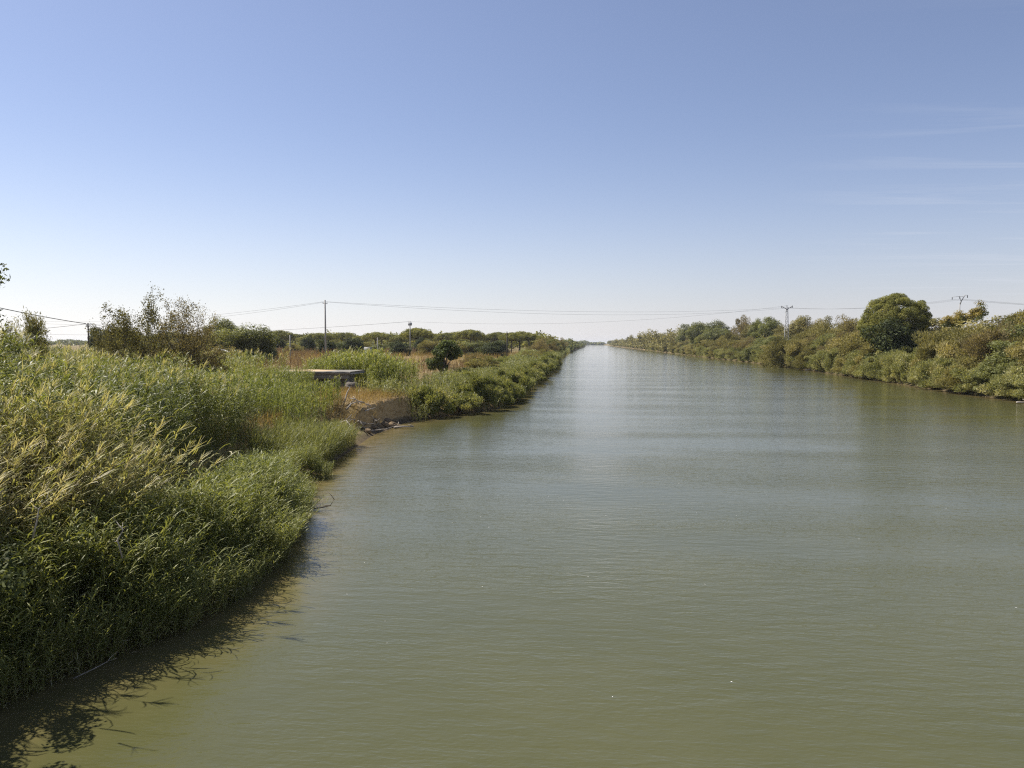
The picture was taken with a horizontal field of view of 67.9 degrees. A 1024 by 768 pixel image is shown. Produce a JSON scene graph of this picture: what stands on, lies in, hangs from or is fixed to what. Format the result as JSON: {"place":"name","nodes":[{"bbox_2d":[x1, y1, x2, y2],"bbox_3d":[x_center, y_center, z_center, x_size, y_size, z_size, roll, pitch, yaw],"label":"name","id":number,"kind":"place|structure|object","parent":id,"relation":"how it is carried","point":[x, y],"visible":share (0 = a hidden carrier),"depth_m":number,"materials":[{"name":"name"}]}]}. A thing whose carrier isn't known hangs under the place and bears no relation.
{"place":"outdoors","nodes":[
{"label":"outdoors","id":0,"kind":"place"},
{"bbox_2d":[0,345,1023,767],"bbox_3d":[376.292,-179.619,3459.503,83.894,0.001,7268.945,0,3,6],"label":"water","id":1,"kind":"structure","parent":0,"point":[574,563],"depth_m":20.45,"materials":[{"name":"green liquid"}]},
{"bbox_2d":[497,369,531,392],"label":"riverside bush","id":2,"kind":"object","parent":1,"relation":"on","point":[522,380],"visible":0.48,"depth_m":98.19,"materials":[{"name":"green plant"}]},
{"bbox_2d":[0,344,1023,689],"bbox_3d":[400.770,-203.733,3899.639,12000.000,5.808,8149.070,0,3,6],"label":"ground","id":3,"kind":"structure","parent":0,"point":[396,410],"depth_m":59.44,"materials":[{"name":"brown soil"}]},
{"bbox_2d":[0,541,40,601],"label":"dark shrub","id":4,"kind":"object","parent":3,"relation":"on","point":[11,572],"visible":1,"depth_m":14.38,"materials":[{"name":"green plant"}]},
{"bbox_2d":[0,306,52,370],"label":"olive sapling","id":5,"kind":"object","parent":3,"relation":"on","point":[36,328],"visible":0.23,"depth_m":43.18,"materials":[{"name":"green plant"}]},
{"bbox_2d":[20,339,87,345],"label":"woods","id":6,"kind":"object","parent":3,"relation":"on","point":[72,342],"visible":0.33,"depth_m":1111.09,"materials":[{"name":"green plant"}]},
{"bbox_2d":[85,326,112,351],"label":"evergreen bush","id":7,"kind":"object","parent":3,"relation":"on","point":[90,341],"visible":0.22,"depth_m":199.99,"materials":[{"name":"green plant"}]},
{"bbox_2d":[0,378,236,555],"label":"reed bed","id":8,"kind":"object","parent":3,"relation":"on","point":[60,469],"visible":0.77,"depth_m":19.76,"materials":[{"name":"green plant"}]},
{"bbox_2d":[85,281,200,368],"bbox_3d":[-28.272,-3.275,58.426,7.358,9.308,8.433,2,4,34],"label":"bare topped tree","id":9,"kind":"object","parent":3,"relation":"on","point":[116,333],"visible":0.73,"depth_m":57.65,"materials":[{"name":"green plant"}]},
{"bbox_2d":[0,319,291,540],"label":"reed bed","id":10,"kind":"object","parent":3,"relation":"on","point":[200,391],"visible":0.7,"depth_m":30.03,"materials":[{"name":"green plant"}]},
{"bbox_2d":[30,343,291,376],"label":"reed bed","id":11,"kind":"object","parent":3,"relation":"on","point":[243,361],"visible":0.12,"depth_m":67.02,"materials":[{"name":"green plant"}]},
{"bbox_2d":[0,443,334,708],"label":"reed bed","id":12,"kind":"object","parent":3,"relation":"on","point":[205,521],"visible":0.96,"depth_m":18.52,"materials":[{"name":"green plant"}]},
{"bbox_2d":[149,297,237,374],"bbox_3d":[-26.103,-2.842,60.719,7.931,8.840,9.517,1,3,19],"label":"half dead tree","id":13,"kind":"object","parent":3,"relation":"on","point":[192,334],"visible":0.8,"depth_m":60.71,"materials":[{"name":"green plant"}]},
{"bbox_2d":[187,353,237,372],"bbox_3d":[-25.606,-0.644,63.130,5.952,3.978,5.775,0,3,4],"label":"withered bush","id":14,"kind":"object","parent":3,"relation":"on","point":[225,369],"visible":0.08,"depth_m":62.40,"materials":[{"name":"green plant"}]},
{"bbox_2d":[202,315,235,348],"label":"leafy bush","id":15,"kind":"object","parent":3,"relation":"on","point":[225,323],"visible":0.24,"depth_m":155.64,"materials":[{"name":"green plant"}]},
{"bbox_2d":[125,359,346,424],"bbox_3d":[-19.246,0.774,54.700,12.771,5.270,15.321,0,3,6],"label":"reed bed","id":16,"kind":"object","parent":3,"relation":"on","point":[279,392],"visible":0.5,"depth_m":53.89,"materials":[{"name":"green plant"}]},
{"bbox_2d":[208,324,266,360],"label":"leafy bush","id":17,"kind":"object","parent":3,"relation":"on","point":[239,340],"visible":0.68,"depth_m":144.39,"materials":[{"name":"green plant"}]},
{"bbox_2d":[234,324,282,360],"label":"leafy bush","id":18,"kind":"object","parent":3,"relation":"on","point":[266,345],"visible":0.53,"depth_m":149.55,"materials":[{"name":"green plant"}]},
{"bbox_2d":[226,362,314,388],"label":"reed bed","id":19,"kind":"object","parent":3,"relation":"on","point":[286,373],"visible":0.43,"depth_m":70.76,"materials":[{"name":"green plant"}]},
{"bbox_2d":[270,330,294,338],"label":"umbrella pine","id":20,"kind":"object","parent":3,"relation":"on","point":[286,334],"visible":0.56,"depth_m":360.00,"materials":[{"name":"green plant"}]},
{"bbox_2d":[76,350,518,401],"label":"dry grass","id":21,"kind":"structure","parent":3,"relation":"on","point":[411,354],"depth_m":188.58,"materials":[{"name":"beige plant"}]},
{"bbox_2d":[244,411,362,464],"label":"marsh grass","id":22,"kind":"structure","parent":3,"relation":"on","point":[332,437],"depth_m":44.56,"materials":[{"name":"green plant"}]},
{"bbox_2d":[299,336,316,351],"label":"evergreen bush","id":23,"kind":"object","parent":3,"relation":"on","point":[307,343],"visible":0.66,"depth_m":282.72,"materials":[{"name":"green plant"}]},
{"bbox_2d":[149,346,472,376],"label":"dry weeds","id":24,"kind":"object","parent":3,"relation":"on","point":[296,360],"visible":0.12,"depth_m":142.37,"materials":[{"name":"beige plant"}]},
{"bbox_2d":[207,384,418,454],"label":"dry grass","id":25,"kind":"structure","parent":3,"relation":"on","point":[358,396],"depth_m":59.78,"materials":[{"name":"beige plant"}]},
{"bbox_2d":[306,333,332,341],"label":"umbrella pine","id":26,"kind":"object","parent":3,"relation":"on","point":[316,336],"visible":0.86,"depth_m":369.69,"materials":[{"name":"green plant"}]},
{"bbox_2d":[281,369,363,389],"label":"concrete platform","id":27,"kind":"structure","parent":3,"relation":"on","point":[321,375],"depth_m":74.54,"materials":[{"name":"grey concrete"}]},
{"bbox_2d":[311,339,341,354],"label":"evergreen bush","id":28,"kind":"object","parent":3,"relation":"on","point":[321,344],"visible":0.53,"depth_m":232.37,"materials":[{"name":"green plant"}]},
{"bbox_2d":[341,337,366,352],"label":"evergreen bush","id":29,"kind":"object","parent":3,"relation":"on","point":[353,344],"visible":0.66,"depth_m":237.22,"materials":[{"name":"green plant"}]},
{"bbox_2d":[151,329,559,348],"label":"woods","id":30,"kind":"object","parent":3,"relation":"on","point":[524,343],"visible":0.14,"depth_m":454.68,"materials":[{"name":"green plant"}]},
{"bbox_2d":[301,345,422,389],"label":"reed bed","id":31,"kind":"object","parent":3,"relation":"on","point":[380,364],"visible":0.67,"depth_m":82.79,"materials":[{"name":"green plant"}]},
{"bbox_2d":[361,332,389,343],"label":"umbrella pine","id":32,"kind":"object","parent":3,"relation":"on","point":[374,335],"visible":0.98,"depth_m":363.60,"materials":[{"name":"green plant"}]},
{"bbox_2d":[388,340,410,355],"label":"evergreen bush","id":33,"kind":"object","parent":3,"relation":"on","point":[399,347],"visible":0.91,"depth_m":243.10,"materials":[{"name":"green plant"}]},
{"bbox_2d":[398,327,434,339],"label":"umbrella pine","id":34,"kind":"object","parent":3,"relation":"on","point":[416,332],"visible":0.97,"depth_m":286.82,"materials":[{"name":"green plant"}]},
{"bbox_2d":[415,340,440,355],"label":"tamarisk bush","id":35,"kind":"object","parent":3,"relation":"on","point":[426,346],"visible":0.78,"depth_m":250.26,"materials":[{"name":"green plant"}]},
{"bbox_2d":[408,383,455,413],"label":"riverside bush","id":36,"kind":"object","parent":3,"relation":"on","point":[429,393],"visible":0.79,"depth_m":71.19,"materials":[{"name":"green plant"}]},
{"bbox_2d":[425,339,463,377],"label":"lone tree","id":37,"kind":"object","parent":3,"relation":"on","point":[447,350],"visible":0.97,"depth_m":103.90,"materials":[{"name":"green plant"}]},
{"bbox_2d":[434,332,460,340],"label":"umbrella pine","id":38,"kind":"object","parent":3,"relation":"on","point":[446,336],"visible":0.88,"depth_m":373.86,"materials":[{"name":"green plant"}]},
{"bbox_2d":[354,347,570,420],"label":"marsh grass","id":39,"kind":"structure","parent":3,"relation":"on","point":[446,378],"depth_m":84.69,"materials":[{"name":"green plant"}]},
{"bbox_2d":[444,391,482,412],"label":"riverside bush","id":40,"kind":"object","parent":3,"relation":"on","point":[473,399],"visible":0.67,"depth_m":74.50,"materials":[{"name":"green plant"}]},
{"bbox_2d":[453,329,486,342],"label":"umbrella pine","id":41,"kind":"object","parent":3,"relation":"on","point":[470,334],"visible":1,"depth_m":339.77,"materials":[{"name":"green plant"}]},
{"bbox_2d":[461,340,485,356],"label":"leafy bush","id":42,"kind":"object","parent":3,"relation":"on","point":[476,345],"visible":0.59,"depth_m":245.45,"materials":[{"name":"green plant"}]},
{"bbox_2d":[451,372,504,406],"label":"riverside bush","id":43,"kind":"object","parent":3,"relation":"on","point":[477,385],"visible":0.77,"depth_m":78.43,"materials":[{"name":"green plant"}]},
{"bbox_2d":[464,355,499,370],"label":"tamarisk bush","id":44,"kind":"object","parent":3,"relation":"on","point":[480,362],"visible":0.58,"depth_m":125.34,"materials":[{"name":"green plant"}]},
{"bbox_2d":[473,341,508,357],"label":"evergreen bush","id":45,"kind":"object","parent":3,"relation":"on","point":[490,347],"visible":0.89,"depth_m":232.50,"materials":[{"name":"green plant"}]},
{"bbox_2d":[485,374,514,403],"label":"riverside bush","id":46,"kind":"object","parent":3,"relation":"on","point":[508,396],"visible":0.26,"depth_m":82.90,"materials":[{"name":"green plant"}]},
{"bbox_2d":[497,379,521,400],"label":"riverside bush","id":47,"kind":"object","parent":3,"relation":"on","point":[512,389],"visible":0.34,"depth_m":87.32,"materials":[{"name":"green plant"}]},
{"bbox_2d":[498,332,524,350],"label":"umbrella pine","id":48,"kind":"object","parent":3,"relation":"on","point":[511,337],"visible":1,"depth_m":335.03,"materials":[{"name":"green plant"}]},
{"bbox_2d":[496,374,526,398],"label":"riverside bush","id":49,"kind":"object","parent":3,"relation":"on","point":[522,391],"visible":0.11,"depth_m":90.24,"materials":[{"name":"green plant"}]},
{"bbox_2d":[521,338,585,350],"bbox_3d":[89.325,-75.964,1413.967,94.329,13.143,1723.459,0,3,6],"label":"woods","id":50,"kind":"object","parent":3,"relation":"on","point":[572,344],"visible":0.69,"depth_m":702.57,"materials":[{"name":"green plant"}]},
{"bbox_2d":[608,324,685,349],"bbox_3d":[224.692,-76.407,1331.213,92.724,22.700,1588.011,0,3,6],"label":"woods","id":51,"kind":"object","parent":3,"relation":"on","point":[646,340],"visible":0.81,"depth_m":729.07,"materials":[{"name":"green plant"}]},
{"bbox_2d":[675,323,689,344],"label":"broadleaf tree","id":52,"kind":"object","parent":3,"relation":"on","point":[681,337],"visible":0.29,"depth_m":553.48,"materials":[{"name":"green plant"}]},
{"bbox_2d":[684,321,711,343],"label":"broadleaf tree","id":53,"kind":"object","parent":3,"relation":"on","point":[695,330],"visible":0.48,"depth_m":453.60,"materials":[{"name":"green plant"}]},
{"bbox_2d":[700,328,729,342],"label":"broadleaf tree","id":54,"kind":"object","parent":3,"relation":"on","point":[713,335],"visible":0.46,"depth_m":408.08,"materials":[{"name":"green plant"}]},
{"bbox_2d":[703,319,735,335],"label":"leafy bush","id":55,"kind":"object","parent":3,"relation":"on","point":[715,326],"visible":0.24,"depth_m":431.45,"materials":[{"name":"green plant"}]},
{"bbox_2d":[719,332,741,347],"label":"tamarisk bush","id":56,"kind":"object","parent":3,"relation":"on","point":[730,338],"visible":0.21,"depth_m":336.30,"materials":[{"name":"green plant"}]},
{"bbox_2d":[729,314,750,339],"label":"withered bush","id":57,"kind":"object","parent":3,"relation":"on","point":[741,326],"visible":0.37,"depth_m":389.42,"materials":[{"name":"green plant"}]},
{"bbox_2d":[731,336,756,353],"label":"withered bush","id":58,"kind":"object","parent":3,"relation":"on","point":[745,343],"visible":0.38,"depth_m":295.94,"materials":[{"name":"green plant"}]},
{"bbox_2d":[750,316,782,338],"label":"broadleaf tree","id":59,"kind":"object","parent":3,"relation":"on","point":[756,335],"visible":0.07,"depth_m":304.78,"materials":[{"name":"green plant"}]},
{"bbox_2d":[757,321,783,337],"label":"broadleaf tree","id":60,"kind":"object","parent":3,"relation":"on","point":[770,327],"visible":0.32,"depth_m":289.64,"materials":[{"name":"green plant"}]},
{"bbox_2d":[754,335,792,350],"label":"leafy bush","id":61,"kind":"object","parent":3,"relation":"on","point":[770,338],"visible":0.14,"depth_m":261.43,"materials":[{"name":"green plant"}]},
{"bbox_2d":[761,336,791,367],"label":"tamarisk bush","id":62,"kind":"object","parent":3,"relation":"on","point":[775,352],"visible":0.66,"depth_m":217.59,"materials":[{"name":"green plant"}]},
{"bbox_2d":[781,315,814,337],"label":"olive green tree","id":63,"kind":"object","parent":3,"relation":"on","point":[801,323],"visible":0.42,"depth_m":260.70,"materials":[{"name":"green plant"}]},
{"bbox_2d":[783,338,813,368],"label":"tamarisk bush","id":64,"kind":"object","parent":3,"relation":"on","point":[792,348],"visible":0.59,"depth_m":205.54,"materials":[{"name":"green plant"}]},
{"bbox_2d":[791,346,816,368],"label":"tamarisk bush","id":65,"kind":"object","parent":3,"relation":"on","point":[799,361],"visible":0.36,"depth_m":194.84,"materials":[{"name":"green plant"}]},
{"bbox_2d":[809,348,829,369],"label":"cane bush","id":66,"kind":"object","parent":3,"relation":"on","point":[818,358],"visible":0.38,"depth_m":181.65,"materials":[{"name":"green plant"}]},
{"bbox_2d":[803,322,839,337],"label":"tamarisk bush","id":67,"kind":"object","parent":3,"relation":"on","point":[817,328],"visible":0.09,"depth_m":228.15,"materials":[{"name":"green plant"}]},
{"bbox_2d":[810,332,835,351],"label":"cane bush","id":68,"kind":"object","parent":3,"relation":"on","point":[820,340],"visible":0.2,"depth_m":194.65,"materials":[{"name":"green plant"}]},
{"bbox_2d":[821,347,839,371],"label":"cane bush","id":69,"kind":"object","parent":3,"relation":"on","point":[828,360],"visible":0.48,"depth_m":174.45,"materials":[{"name":"green plant"}]},
{"bbox_2d":[645,348,1022,400],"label":"reed fringe","id":70,"kind":"object","parent":3,"relation":"on","point":[702,353],"visible":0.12,"depth_m":181.58,"materials":[{"name":"plant"}]},
{"bbox_2d":[815,317,860,336],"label":"tamarisk bush","id":71,"kind":"object","parent":3,"relation":"on","point":[839,330],"visible":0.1,"depth_m":206.56,"materials":[{"name":"green plant"}]},
{"bbox_2d":[830,355,851,372],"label":"tamarisk bush","id":72,"kind":"object","parent":3,"relation":"on","point":[838,368],"visible":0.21,"depth_m":162.22,"materials":[{"name":"green plant"}]},
{"bbox_2d":[826,315,859,346],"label":"withered bush","id":73,"kind":"object","parent":3,"relation":"on","point":[850,326],"visible":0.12,"depth_m":182.95,"materials":[{"name":"green plant"}]},
{"bbox_2d":[827,331,863,366],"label":"tamarisk bush","id":74,"kind":"object","parent":3,"relation":"on","point":[847,344],"visible":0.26,"depth_m":164.13,"materials":[{"name":"green plant"}]},
{"bbox_2d":[841,349,864,373],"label":"cane bush","id":75,"kind":"object","parent":3,"relation":"on","point":[848,364],"visible":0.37,"depth_m":155.81,"materials":[{"name":"green plant"}]},
{"bbox_2d":[851,357,879,378],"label":"cane bush","id":76,"kind":"object","parent":3,"relation":"on","point":[862,370],"visible":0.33,"depth_m":144.25,"materials":[{"name":"green plant"}]},
{"bbox_2d":[866,351,895,379],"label":"cane bush","id":77,"kind":"object","parent":3,"relation":"on","point":[876,367],"visible":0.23,"depth_m":138.80,"materials":[{"name":"green plant"}]},
{"bbox_2d":[853,337,914,362],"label":"tamarisk bush","id":78,"kind":"object","parent":3,"relation":"on","point":[867,347],"visible":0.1,"depth_m":151.64,"materials":[{"name":"green plant"}]},
{"bbox_2d":[858,316,917,364],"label":"evergreen bush","id":79,"kind":"object","parent":3,"relation":"on","point":[894,335],"visible":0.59,"depth_m":144.17,"materials":[{"name":"green plant"}]},
{"bbox_2d":[879,349,911,381],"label":"cane bush","id":80,"kind":"object","parent":3,"relation":"on","point":[886,368],"visible":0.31,"depth_m":133.31,"materials":[{"name":"green plant"}]},
{"bbox_2d":[856,292,937,341],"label":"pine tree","id":81,"kind":"object","parent":3,"relation":"on","point":[918,316],"visible":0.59,"depth_m":148.66,"materials":[{"name":"green plant"}]},
{"bbox_2d":[890,361,906,380],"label":"cane bush","id":82,"kind":"object","parent":3,"relation":"on","point":[896,371],"visible":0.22,"depth_m":129.61,"materials":[{"name":"green plant"}]},
{"bbox_2d":[891,347,919,381],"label":"cane bush","id":83,"kind":"object","parent":3,"relation":"on","point":[905,367],"visible":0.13,"depth_m":125.05,"materials":[{"name":"green plant"}]},
{"bbox_2d":[907,361,920,383],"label":"cane bush","id":84,"kind":"object","parent":3,"relation":"on","point":[912,378],"visible":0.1,"depth_m":120.03,"materials":[{"name":"green plant"}]},
{"bbox_2d":[911,318,952,344],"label":"olive green tree","id":85,"kind":"object","parent":3,"relation":"on","point":[938,324],"visible":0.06,"depth_m":144.77,"materials":[{"name":"green plant"}]},
{"bbox_2d":[912,352,953,387],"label":"cane bush","id":86,"kind":"object","parent":3,"relation":"on","point":[922,368],"visible":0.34,"depth_m":114.64,"materials":[{"name":"green plant"}]},
{"bbox_2d":[909,327,967,368],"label":"tamarisk bush","id":87,"kind":"object","parent":3,"relation":"on","point":[925,350],"visible":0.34,"depth_m":118.87,"materials":[{"name":"green plant"}]},
{"bbox_2d":[927,357,961,389],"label":"cane bush","id":88,"kind":"object","parent":3,"relation":"on","point":[944,363],"visible":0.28,"depth_m":109.71,"materials":[{"name":"green plant"}]},
{"bbox_2d":[931,355,977,389],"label":"tamarisk bush","id":89,"kind":"object","parent":3,"relation":"on","point":[950,380],"visible":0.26,"depth_m":105.20,"materials":[{"name":"green plant"}]},
{"bbox_2d":[927,324,985,377],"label":"tamarisk bush","id":90,"kind":"object","parent":3,"relation":"on","point":[952,346],"visible":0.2,"depth_m":111.66,"materials":[{"name":"green plant"}]},
{"bbox_2d":[939,299,989,328],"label":"flowering tree","id":91,"kind":"object","parent":3,"relation":"on","point":[976,313],"visible":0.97,"depth_m":133.60,"materials":[{"name":"green plant"}]},
{"bbox_2d":[949,365,992,392],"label":"cane bush","id":92,"kind":"object","parent":3,"relation":"on","point":[965,376],"visible":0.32,"depth_m":101.64,"materials":[{"name":"green plant"}]},
{"bbox_2d":[956,314,1013,334],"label":"olive green tree","id":93,"kind":"object","parent":3,"relation":"on","point":[996,319],"visible":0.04,"depth_m":120.09,"materials":[{"name":"green plant"}]},
{"bbox_2d":[957,320,1016,366],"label":"bush","id":94,"kind":"object","parent":3,"relation":"on","point":[975,343],"visible":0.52,"depth_m":104.68,"materials":[{"name":"green plant"}]},
{"bbox_2d":[970,361,1016,394],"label":"leafy bush","id":95,"kind":"object","parent":3,"relation":"on","point":[989,369],"visible":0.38,"depth_m":97.66,"materials":[{"name":"green plant"}]},
{"bbox_2d":[976,365,1019,396],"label":"cane bush","id":96,"kind":"object","parent":3,"relation":"on","point":[993,383],"visible":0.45,"depth_m":94.41,"materials":[{"name":"green plant"}]},
{"bbox_2d":[975,309,1023,336],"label":"tamarisk bush","id":97,"kind":"object","parent":3,"relation":"on","point":[1017,317],"visible":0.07,"depth_m":113.66,"materials":[{"name":"green plant"}]},
{"bbox_2d":[984,340,1023,367],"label":"leafy bush","id":98,"kind":"object","parent":3,"relation":"on","point":[1001,354],"visible":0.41,"depth_m":99.29,"materials":[{"name":"green plant"}]},
{"bbox_2d":[993,364,1023,395],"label":"cane bush","id":99,"kind":"object","parent":3,"relation":"on","point":[1017,370],"visible":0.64,"depth_m":91.48,"materials":[{"name":"green plant"}]},
{"bbox_2d":[1000,323,1023,339],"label":"leafy bush","id":100,"kind":"object","parent":3,"relation":"on","point":[1020,330],"visible":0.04,"depth_m":109.14,"materials":[{"name":"green plant"}]},
{"bbox_2d":[1004,339,1023,366],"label":"tamarisk bush","id":101,"kind":"object","parent":3,"relation":"on","point":[1016,349],"visible":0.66,"depth_m":94.80,"materials":[{"name":"green plant"}]},
{"bbox_2d":[1005,373,1023,397],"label":"cane bush","id":102,"kind":"object","parent":3,"relation":"on","point":[1020,393],"visible":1,"depth_m":87.99,"materials":[{"name":"green plant"}]},
{"bbox_2d":[0,0,1023,342],"label":"sky","id":103,"kind":"structure","parent":0,"point":[619,162],"materials":[{"name":"blue"}]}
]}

